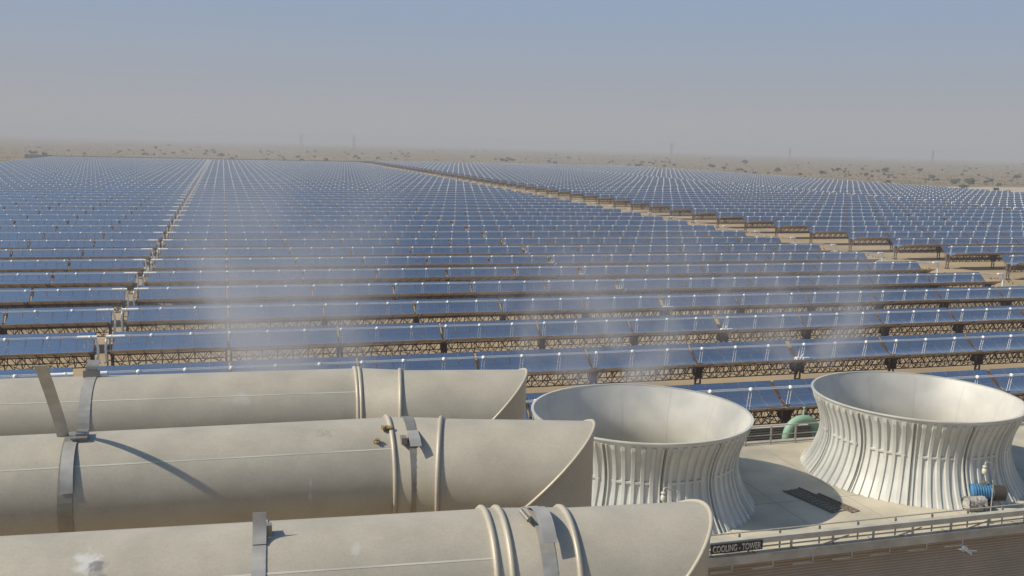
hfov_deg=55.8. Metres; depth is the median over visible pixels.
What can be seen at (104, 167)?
solar trough
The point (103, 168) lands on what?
solar trough
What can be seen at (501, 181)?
solar trough
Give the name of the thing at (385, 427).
nest rubble
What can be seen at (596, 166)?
solar trough
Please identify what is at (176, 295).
solar trough
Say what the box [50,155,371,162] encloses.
perimeter wall
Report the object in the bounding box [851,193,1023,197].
solar trough
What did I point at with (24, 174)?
solar trough
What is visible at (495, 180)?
solar trough
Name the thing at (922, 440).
fan stack
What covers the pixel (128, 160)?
solar trough
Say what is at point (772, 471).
cooling tower
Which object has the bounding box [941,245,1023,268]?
solar trough
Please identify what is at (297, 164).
solar trough
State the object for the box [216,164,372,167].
solar trough
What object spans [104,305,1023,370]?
solar trough
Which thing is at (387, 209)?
solar trough
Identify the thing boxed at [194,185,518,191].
solar trough
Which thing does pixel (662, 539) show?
duct
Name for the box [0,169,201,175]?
solar trough
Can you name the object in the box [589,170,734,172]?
solar trough
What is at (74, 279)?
solar trough
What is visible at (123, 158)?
solar trough
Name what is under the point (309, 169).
solar trough
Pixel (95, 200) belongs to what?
solar trough
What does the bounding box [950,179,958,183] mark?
shrub
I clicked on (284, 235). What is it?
solar trough
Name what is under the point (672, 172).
solar trough
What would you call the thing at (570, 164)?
solar trough
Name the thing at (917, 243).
solar trough
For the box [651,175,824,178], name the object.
solar trough
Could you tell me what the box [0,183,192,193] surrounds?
solar trough
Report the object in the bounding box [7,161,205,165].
solar trough
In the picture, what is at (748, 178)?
solar trough
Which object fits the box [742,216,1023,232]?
solar trough
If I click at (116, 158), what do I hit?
solar trough
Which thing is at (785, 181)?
solar trough
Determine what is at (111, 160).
solar trough
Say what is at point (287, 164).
solar trough
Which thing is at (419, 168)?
solar trough
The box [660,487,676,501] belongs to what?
gooseneck lamp
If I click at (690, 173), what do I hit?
solar trough
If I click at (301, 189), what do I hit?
solar trough
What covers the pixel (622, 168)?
solar trough
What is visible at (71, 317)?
solar trough
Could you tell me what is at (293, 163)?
solar trough
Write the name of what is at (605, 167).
solar trough
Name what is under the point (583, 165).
solar trough
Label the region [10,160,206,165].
solar trough
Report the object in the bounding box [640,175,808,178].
solar trough
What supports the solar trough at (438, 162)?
on the graded ground at (926, 259)
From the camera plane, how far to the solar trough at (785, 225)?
287.10 m
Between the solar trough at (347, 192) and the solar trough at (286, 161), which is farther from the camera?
the solar trough at (286, 161)
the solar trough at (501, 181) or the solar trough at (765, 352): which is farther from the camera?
the solar trough at (501, 181)
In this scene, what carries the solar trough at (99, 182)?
on the graded ground at (926, 259)
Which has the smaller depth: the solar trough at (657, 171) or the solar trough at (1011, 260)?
the solar trough at (1011, 260)
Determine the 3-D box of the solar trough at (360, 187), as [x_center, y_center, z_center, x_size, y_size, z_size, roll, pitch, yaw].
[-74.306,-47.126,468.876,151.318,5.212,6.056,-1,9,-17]
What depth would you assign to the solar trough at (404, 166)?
864.61 m
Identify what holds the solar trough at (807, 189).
on the graded ground at (926, 259)
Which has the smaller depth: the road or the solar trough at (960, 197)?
the solar trough at (960, 197)
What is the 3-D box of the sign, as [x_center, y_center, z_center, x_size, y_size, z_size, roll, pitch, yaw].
[8.426,9.708,36.182,2.184,0.360,0.043,-1,9,-17]
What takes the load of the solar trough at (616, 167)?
on the graded ground at (926, 259)
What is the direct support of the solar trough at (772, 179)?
on the graded ground at (926, 259)
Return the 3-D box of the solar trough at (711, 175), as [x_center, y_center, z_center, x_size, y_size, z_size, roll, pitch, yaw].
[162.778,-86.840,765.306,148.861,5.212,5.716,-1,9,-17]
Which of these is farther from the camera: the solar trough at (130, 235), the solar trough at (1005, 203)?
the solar trough at (1005, 203)
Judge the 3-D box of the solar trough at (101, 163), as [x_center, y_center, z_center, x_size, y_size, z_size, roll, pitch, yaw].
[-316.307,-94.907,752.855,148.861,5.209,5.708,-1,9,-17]
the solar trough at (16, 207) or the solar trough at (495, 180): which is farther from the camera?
the solar trough at (495, 180)
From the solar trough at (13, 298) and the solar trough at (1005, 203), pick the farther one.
the solar trough at (1005, 203)
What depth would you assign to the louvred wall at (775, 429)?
59.11 m
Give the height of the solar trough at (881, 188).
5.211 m
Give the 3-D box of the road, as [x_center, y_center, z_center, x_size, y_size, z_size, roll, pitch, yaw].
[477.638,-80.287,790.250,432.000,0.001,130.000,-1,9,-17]
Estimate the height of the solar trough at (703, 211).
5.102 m
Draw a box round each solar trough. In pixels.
[0,162,205,167]
[0,163,204,167]
[0,164,203,168]
[0,165,203,170]
[0,166,202,170]
[0,167,202,174]
[0,168,201,171]
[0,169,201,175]
[0,170,200,174]
[0,171,198,174]
[0,172,199,178]
[0,173,198,179]
[0,174,197,179]
[0,176,197,180]
[0,177,196,181]
[0,178,195,184]
[0,180,194,186]
[0,182,193,190]
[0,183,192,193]
[0,188,190,193]
[0,190,188,200]
[0,193,187,202]
[0,195,185,205]
[0,198,183,209]
[0,202,181,213]
[0,205,179,217]
[0,209,176,221]
[0,214,174,229]
[0,219,171,238]
[0,225,167,242]
[0,231,164,252]
[0,239,159,262]
[0,248,153,270]
[0,258,146,286]
[0,271,138,302]
[0,286,128,321]
[0,306,115,350]
[0,332,100,369]
[0,367,73,378]
[1,161,199,165]
[1,165,201,168]
[1,186,191,193]
[2,162,204,168]
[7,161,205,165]
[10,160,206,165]
[19,159,201,162]
[20,160,206,163]
[24,159,207,163]
[31,158,207,162]
[38,157,208,161]
[42,158,191,161]
[43,157,208,160]
[44,159,197,161]
[48,156,208,159]
[51,156,209,160]
[56,157,199,159]
[98,331,1023,387]
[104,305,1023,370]
[120,286,1023,345]
[133,272,1004,318]
[142,261,938,295]
[150,252,883,284]
[156,243,836,265]
[162,237,795,254]
[166,230,759,249]
[170,225,727,241]
[174,219,699,235]
[177,215,674,224]
[179,210,651,219]
[182,206,631,222]
[184,203,612,213]
[186,200,595,209]
[188,197,579,207]
[189,194,565,204]
[190,192,552,200]
[192,190,540,196]
[193,187,528,193]
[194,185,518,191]
[196,182,498,188]
[196,184,508,189]
[197,181,490,185]
[198,179,482,184]
[199,178,474,183]
[200,176,460,180]
[200,177,467,181]
[201,173,447,177]
[202,175,453,179]
[203,171,431,174]
[203,172,436,176]
[203,173,442,176]
[204,169,412,172]
[204,170,421,174]
[205,168,417,172]
[206,166,396,169]
[206,167,408,170]
[206,168,412,171]
[207,164,390,168]
[207,165,397,169]
[207,166,400,169]
[208,162,378,165]
[208,163,383,166]
[209,161,372,164]
[209,165,392,168]
[210,159,360,162]
[210,160,346,162]
[211,161,370,164]
[213,159,344,161]
[214,160,367,163]
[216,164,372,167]
[217,162,375,165]
[222,160,358,162]
[225,163,369,165]
[371,160,480,163]
[374,161,509,164]
[376,161,503,165]
[379,162,518,165]
[381,162,516,166]
[384,162,528,165]
[387,163,532,166]
[390,163,519,166]
[393,164,544,167]
[396,164,523,167]
[399,165,555,170]
[403,165,559,168]
[406,166,564,171]
[410,166,574,170]
[414,167,573,170]
[418,167,588,173]
[422,168,596,174]
[426,169,595,173]
[431,169,612,173]
[436,170,620,174]
[441,171,629,175]
[446,171,626,176]
[451,172,647,177]
[457,173,658,179]
[463,174,668,180]
[469,175,679,182]
[476,176,691,184]
[483,177,703,184]
[490,178,716,186]
[498,179,725,186]
[507,181,743,186]
[510,163,629,165]
[511,163,619,165]
[515,182,759,191]
[519,164,638,166]
[520,164,645,166]
[525,183,775,192]
[525,367,1023,425]
[533,165,659,167]
[535,185,792,194]
[541,166,675,168]
[546,165,624,166]
[546,166,662,168]
[546,186,810,196]
[551,167,691,169]
[557,188,829,198]
[558,167,669,169]
[561,166,644,167]
[565,168,702,170]
[569,190,850,200]
[575,169,715,171]
[576,169,718,171]
[583,192,872,203]
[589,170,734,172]
[590,170,740,173]
[597,194,896,205]
[598,171,751,173]
[613,172,764,174]
[613,197,921,208]
[614,172,773,175]
[622,173,785,176]
[630,174,795,176]
[630,199,948,211]
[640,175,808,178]
[648,202,980,215]
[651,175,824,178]
[660,176,834,179]
[668,205,1010,218]
[669,177,849,181]
[680,178,863,181]
[690,208,1023,222]
[692,179,878,182]
[704,180,894,183]
[715,212,1023,227]
[718,181,914,184]
[731,182,928,185]
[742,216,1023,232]
[745,184,947,187]
[760,185,966,188]
[773,220,1023,237]
[776,186,990,190]
[793,188,1008,191]
[807,225,1023,243]
[811,189,1023,193]
[830,191,1023,195]
[845,231,1023,250]
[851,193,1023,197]
[873,195,1023,199]
[890,237,1023,259]
[896,197,1023,200]
[922,199,1023,203]
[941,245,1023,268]
[949,201,1023,206]
[979,204,1023,209]
[1000,254,1023,279]
[1010,207,1023,209]
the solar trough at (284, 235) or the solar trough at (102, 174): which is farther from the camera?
the solar trough at (102, 174)
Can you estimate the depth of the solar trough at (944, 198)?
461.70 m
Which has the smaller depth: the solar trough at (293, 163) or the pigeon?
the pigeon
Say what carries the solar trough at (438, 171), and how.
on the graded ground at (926, 259)
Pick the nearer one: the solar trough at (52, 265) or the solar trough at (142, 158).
the solar trough at (52, 265)
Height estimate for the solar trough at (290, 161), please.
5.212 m
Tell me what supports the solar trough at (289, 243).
on the graded ground at (926, 259)
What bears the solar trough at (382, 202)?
on the graded ground at (926, 259)
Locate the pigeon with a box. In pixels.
[958,545,976,554]
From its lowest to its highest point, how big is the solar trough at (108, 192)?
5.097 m
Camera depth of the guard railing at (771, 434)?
50.51 m
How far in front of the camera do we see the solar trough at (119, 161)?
819.89 m
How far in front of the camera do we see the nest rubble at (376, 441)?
8.47 m
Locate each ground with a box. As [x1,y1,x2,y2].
[0,135,1023,186]
[0,165,1023,423]
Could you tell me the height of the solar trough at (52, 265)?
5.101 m
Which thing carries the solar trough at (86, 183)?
on the graded ground at (926, 259)
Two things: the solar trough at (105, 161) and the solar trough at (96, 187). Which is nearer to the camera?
the solar trough at (96, 187)
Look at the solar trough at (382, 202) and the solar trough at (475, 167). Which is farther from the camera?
the solar trough at (475, 167)
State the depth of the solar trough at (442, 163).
961.80 m
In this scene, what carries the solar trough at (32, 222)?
on the graded ground at (926, 259)
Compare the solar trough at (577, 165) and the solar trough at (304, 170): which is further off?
the solar trough at (577, 165)
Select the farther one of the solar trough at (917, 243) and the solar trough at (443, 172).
the solar trough at (443, 172)
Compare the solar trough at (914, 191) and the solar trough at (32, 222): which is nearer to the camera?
the solar trough at (32, 222)
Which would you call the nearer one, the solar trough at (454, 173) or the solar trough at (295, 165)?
the solar trough at (454, 173)
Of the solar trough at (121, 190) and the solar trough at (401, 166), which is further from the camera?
the solar trough at (401, 166)
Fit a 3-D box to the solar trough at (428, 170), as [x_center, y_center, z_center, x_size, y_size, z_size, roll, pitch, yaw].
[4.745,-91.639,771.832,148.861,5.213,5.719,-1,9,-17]
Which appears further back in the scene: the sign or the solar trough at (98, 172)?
the solar trough at (98, 172)
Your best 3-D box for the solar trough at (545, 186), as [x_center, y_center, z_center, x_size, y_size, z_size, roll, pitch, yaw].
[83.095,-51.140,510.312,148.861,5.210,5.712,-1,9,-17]
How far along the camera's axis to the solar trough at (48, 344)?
103.16 m
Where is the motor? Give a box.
[969,475,1006,506]
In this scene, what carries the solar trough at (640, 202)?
on the graded ground at (926, 259)
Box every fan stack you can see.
[531,384,754,534]
[800,371,1023,509]
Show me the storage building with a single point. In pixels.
(34, 156)
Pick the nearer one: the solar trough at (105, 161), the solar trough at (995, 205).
the solar trough at (995, 205)
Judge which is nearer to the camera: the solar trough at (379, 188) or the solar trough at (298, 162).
the solar trough at (379, 188)
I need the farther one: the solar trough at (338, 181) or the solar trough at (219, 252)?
the solar trough at (338, 181)
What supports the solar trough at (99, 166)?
on the graded ground at (926, 259)
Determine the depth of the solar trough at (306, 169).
711.15 m
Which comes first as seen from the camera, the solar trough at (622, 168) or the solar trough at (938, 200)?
the solar trough at (938, 200)
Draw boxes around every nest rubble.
[373,438,379,444]
[381,425,393,429]
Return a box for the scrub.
[0,143,1023,184]
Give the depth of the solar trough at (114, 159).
881.90 m
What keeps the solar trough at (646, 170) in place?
on the graded ground at (926, 259)
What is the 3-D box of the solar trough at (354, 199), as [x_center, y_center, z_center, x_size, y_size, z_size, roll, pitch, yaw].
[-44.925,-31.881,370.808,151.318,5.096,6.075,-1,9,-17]
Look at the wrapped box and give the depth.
41.47 m
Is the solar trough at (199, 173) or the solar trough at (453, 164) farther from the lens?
the solar trough at (453, 164)
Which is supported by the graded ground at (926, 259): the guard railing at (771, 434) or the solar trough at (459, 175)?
the solar trough at (459, 175)
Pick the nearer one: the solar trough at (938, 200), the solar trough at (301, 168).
the solar trough at (938, 200)
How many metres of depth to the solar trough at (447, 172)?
705.31 m
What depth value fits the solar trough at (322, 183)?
500.10 m
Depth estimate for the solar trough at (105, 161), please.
798.66 m
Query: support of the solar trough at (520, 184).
on the graded ground at (926, 259)
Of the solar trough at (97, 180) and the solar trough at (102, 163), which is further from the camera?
the solar trough at (102, 163)
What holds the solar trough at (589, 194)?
on the graded ground at (926, 259)
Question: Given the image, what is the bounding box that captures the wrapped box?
[962,496,987,511]
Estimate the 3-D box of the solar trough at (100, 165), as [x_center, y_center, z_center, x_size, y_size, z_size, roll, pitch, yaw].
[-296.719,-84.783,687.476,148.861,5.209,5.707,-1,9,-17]
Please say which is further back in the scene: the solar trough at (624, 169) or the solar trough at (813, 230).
the solar trough at (624, 169)
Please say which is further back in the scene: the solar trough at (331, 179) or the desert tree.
the desert tree
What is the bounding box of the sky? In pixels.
[0,0,1023,158]
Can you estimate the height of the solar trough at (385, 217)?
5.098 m
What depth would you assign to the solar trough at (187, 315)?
136.87 m
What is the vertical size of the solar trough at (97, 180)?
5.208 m
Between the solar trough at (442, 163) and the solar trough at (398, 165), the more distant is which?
the solar trough at (442, 163)
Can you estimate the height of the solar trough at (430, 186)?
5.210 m
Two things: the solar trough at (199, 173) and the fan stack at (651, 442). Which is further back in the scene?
the solar trough at (199, 173)
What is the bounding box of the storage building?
[25,152,49,157]
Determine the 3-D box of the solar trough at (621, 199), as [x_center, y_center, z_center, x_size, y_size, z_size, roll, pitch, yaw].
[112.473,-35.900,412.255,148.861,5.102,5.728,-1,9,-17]
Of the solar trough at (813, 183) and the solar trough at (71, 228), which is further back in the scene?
the solar trough at (813, 183)
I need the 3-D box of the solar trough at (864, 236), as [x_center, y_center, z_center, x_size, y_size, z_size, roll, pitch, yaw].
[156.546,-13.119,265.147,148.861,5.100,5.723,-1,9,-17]
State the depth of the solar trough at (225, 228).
254.93 m
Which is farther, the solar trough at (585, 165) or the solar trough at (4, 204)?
the solar trough at (585, 165)
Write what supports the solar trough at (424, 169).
on the graded ground at (926, 259)
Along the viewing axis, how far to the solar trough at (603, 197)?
425.35 m
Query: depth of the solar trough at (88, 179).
483.94 m
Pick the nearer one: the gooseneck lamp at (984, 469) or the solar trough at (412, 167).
the gooseneck lamp at (984, 469)
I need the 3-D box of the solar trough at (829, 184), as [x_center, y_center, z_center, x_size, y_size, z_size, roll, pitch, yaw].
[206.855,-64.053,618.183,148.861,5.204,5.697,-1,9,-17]
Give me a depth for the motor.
41.90 m
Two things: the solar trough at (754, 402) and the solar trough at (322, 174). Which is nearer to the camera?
the solar trough at (754, 402)
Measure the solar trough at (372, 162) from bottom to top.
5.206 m
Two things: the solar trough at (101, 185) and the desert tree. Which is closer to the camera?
the solar trough at (101, 185)
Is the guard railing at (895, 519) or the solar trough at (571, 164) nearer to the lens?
the guard railing at (895, 519)
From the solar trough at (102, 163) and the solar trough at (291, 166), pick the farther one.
the solar trough at (291, 166)
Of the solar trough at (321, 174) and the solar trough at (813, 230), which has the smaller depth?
the solar trough at (813, 230)
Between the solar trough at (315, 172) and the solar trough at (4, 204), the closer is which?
the solar trough at (4, 204)
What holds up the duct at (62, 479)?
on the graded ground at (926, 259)
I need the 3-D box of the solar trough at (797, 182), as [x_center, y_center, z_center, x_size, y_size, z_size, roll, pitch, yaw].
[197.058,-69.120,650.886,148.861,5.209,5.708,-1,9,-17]
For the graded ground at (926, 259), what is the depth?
140.23 m
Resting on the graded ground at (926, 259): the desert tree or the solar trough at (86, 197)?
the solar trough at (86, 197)
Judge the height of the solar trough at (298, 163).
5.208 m
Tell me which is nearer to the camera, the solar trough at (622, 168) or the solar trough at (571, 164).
the solar trough at (622, 168)
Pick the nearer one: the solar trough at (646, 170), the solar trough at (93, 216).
the solar trough at (93, 216)
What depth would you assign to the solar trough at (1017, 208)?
387.15 m
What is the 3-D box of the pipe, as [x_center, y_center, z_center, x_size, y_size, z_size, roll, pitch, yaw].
[15.699,11.681,52.899,2.491,10.614,0.571,-1,9,-17]
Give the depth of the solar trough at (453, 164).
930.27 m
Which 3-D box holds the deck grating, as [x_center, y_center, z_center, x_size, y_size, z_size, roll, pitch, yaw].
[13.514,9.313,42.337,1.267,0.050,3.234,-3,10,-28]
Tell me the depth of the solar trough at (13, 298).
134.71 m
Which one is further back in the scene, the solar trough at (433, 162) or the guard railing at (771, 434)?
the solar trough at (433, 162)
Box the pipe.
[782,407,818,438]
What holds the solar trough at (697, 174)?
on the graded ground at (926, 259)
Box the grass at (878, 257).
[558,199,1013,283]
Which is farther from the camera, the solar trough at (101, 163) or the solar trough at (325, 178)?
the solar trough at (101, 163)
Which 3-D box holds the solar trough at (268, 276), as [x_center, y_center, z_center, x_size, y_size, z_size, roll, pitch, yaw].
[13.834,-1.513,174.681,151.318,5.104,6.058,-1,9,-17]
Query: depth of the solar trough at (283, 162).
924.43 m
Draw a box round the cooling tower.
[708,422,1023,575]
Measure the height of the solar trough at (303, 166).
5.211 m
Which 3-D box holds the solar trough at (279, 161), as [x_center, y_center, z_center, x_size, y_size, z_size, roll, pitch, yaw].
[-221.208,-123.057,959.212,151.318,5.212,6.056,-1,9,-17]
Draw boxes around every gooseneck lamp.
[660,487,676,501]
[982,461,995,523]
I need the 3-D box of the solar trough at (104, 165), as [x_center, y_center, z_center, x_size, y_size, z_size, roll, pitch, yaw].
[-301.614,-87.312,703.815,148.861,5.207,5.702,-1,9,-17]
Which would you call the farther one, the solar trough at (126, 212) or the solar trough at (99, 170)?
the solar trough at (99, 170)
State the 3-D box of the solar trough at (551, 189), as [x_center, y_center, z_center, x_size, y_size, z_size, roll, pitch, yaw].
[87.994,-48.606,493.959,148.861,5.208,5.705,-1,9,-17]
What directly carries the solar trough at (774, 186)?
on the graded ground at (926, 259)
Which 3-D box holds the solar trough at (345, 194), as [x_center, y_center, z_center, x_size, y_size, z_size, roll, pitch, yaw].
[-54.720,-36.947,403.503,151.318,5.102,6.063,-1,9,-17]
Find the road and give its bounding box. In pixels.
[948,187,1023,191]
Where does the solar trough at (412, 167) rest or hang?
on the graded ground at (926, 259)
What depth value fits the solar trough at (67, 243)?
198.41 m
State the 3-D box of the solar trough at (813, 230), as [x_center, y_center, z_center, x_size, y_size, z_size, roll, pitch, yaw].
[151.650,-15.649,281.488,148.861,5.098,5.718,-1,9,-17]
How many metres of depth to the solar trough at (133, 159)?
902.88 m
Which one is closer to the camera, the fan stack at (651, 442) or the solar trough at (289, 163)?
the fan stack at (651, 442)
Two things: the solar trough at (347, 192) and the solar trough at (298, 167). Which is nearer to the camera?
the solar trough at (347, 192)
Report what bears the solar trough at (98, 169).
on the graded ground at (926, 259)
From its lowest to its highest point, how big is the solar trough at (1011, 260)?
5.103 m
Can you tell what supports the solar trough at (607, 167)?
on the graded ground at (926, 259)
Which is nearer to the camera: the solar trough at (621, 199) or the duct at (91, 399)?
the duct at (91, 399)
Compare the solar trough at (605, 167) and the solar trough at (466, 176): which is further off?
the solar trough at (605, 167)
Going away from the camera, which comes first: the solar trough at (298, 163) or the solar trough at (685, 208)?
the solar trough at (685, 208)
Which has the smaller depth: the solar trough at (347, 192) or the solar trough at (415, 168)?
the solar trough at (347, 192)
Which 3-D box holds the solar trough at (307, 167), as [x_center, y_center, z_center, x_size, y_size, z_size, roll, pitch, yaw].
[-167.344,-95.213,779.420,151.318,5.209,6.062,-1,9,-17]
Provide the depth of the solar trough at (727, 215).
324.74 m
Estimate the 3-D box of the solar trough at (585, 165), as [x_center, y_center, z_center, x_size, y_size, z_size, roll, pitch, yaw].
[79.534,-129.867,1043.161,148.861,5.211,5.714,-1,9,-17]
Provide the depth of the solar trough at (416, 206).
337.08 m
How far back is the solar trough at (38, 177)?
499.66 m
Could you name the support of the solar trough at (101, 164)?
on the graded ground at (926, 259)
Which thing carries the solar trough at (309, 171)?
on the graded ground at (926, 259)
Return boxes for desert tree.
[964,178,974,184]
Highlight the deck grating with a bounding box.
[783,487,859,512]
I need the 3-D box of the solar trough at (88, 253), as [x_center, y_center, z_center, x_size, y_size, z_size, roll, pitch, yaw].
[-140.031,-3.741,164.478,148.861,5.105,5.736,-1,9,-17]
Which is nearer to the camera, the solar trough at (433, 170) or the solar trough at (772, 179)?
the solar trough at (772, 179)
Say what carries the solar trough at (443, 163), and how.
on the graded ground at (926, 259)
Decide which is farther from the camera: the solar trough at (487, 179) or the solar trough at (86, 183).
the solar trough at (487, 179)
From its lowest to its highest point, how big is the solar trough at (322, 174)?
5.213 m
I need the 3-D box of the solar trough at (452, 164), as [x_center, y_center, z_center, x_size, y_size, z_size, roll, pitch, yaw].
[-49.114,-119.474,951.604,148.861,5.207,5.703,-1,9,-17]
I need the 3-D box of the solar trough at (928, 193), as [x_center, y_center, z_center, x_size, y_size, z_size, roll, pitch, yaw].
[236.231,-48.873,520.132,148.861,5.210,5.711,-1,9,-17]
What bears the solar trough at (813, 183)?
on the graded ground at (926, 259)
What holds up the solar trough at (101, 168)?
on the graded ground at (926, 259)
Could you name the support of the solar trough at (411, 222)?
on the graded ground at (926, 259)
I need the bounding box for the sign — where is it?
[710,540,762,554]
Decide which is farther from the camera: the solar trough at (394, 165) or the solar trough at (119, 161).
the solar trough at (394, 165)
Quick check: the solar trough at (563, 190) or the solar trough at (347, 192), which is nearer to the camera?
the solar trough at (347, 192)
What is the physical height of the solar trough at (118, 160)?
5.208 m
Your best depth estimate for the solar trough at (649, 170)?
876.78 m
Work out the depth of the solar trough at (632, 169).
911.80 m
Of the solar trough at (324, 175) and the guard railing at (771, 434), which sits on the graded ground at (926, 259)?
the solar trough at (324, 175)
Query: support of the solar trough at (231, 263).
on the graded ground at (926, 259)
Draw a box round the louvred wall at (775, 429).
[747,421,819,440]
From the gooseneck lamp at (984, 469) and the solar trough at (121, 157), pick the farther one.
the solar trough at (121, 157)
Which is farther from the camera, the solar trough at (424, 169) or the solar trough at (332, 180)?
the solar trough at (424, 169)
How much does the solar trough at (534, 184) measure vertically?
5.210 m
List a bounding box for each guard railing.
[711,503,1023,547]
[745,422,819,445]
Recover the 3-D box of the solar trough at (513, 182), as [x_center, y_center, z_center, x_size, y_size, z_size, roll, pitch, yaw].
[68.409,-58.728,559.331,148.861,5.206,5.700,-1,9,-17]
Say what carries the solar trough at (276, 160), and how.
on the graded ground at (926, 259)
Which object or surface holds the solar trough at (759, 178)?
on the graded ground at (926, 259)
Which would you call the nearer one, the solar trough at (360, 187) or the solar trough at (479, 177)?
the solar trough at (360, 187)
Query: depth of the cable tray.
38.06 m
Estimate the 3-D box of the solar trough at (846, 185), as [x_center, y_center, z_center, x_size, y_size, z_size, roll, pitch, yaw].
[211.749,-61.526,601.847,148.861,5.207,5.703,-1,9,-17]
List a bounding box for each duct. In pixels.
[0,360,527,435]
[0,365,595,535]
[0,499,713,575]
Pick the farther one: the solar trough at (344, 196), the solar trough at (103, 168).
the solar trough at (103, 168)
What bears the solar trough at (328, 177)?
on the graded ground at (926, 259)
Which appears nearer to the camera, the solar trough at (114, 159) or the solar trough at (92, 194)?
the solar trough at (92, 194)
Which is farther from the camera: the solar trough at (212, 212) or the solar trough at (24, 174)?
the solar trough at (24, 174)
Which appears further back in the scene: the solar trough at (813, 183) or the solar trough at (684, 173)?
the solar trough at (684, 173)
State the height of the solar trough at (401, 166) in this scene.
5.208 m
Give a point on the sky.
(917, 78)
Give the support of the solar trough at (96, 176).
on the graded ground at (926, 259)
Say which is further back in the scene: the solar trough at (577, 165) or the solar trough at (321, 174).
the solar trough at (577, 165)
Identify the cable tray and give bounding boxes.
[709,508,1023,552]
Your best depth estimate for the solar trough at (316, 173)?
649.97 m
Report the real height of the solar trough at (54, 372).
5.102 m
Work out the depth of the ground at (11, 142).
2226.47 m
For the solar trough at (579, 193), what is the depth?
457.75 m
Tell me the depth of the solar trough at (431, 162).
991.88 m
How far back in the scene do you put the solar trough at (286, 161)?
987.44 m
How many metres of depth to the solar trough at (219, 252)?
204.00 m
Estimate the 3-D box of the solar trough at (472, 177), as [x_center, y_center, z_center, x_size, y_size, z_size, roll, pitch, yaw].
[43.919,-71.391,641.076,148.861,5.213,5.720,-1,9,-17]

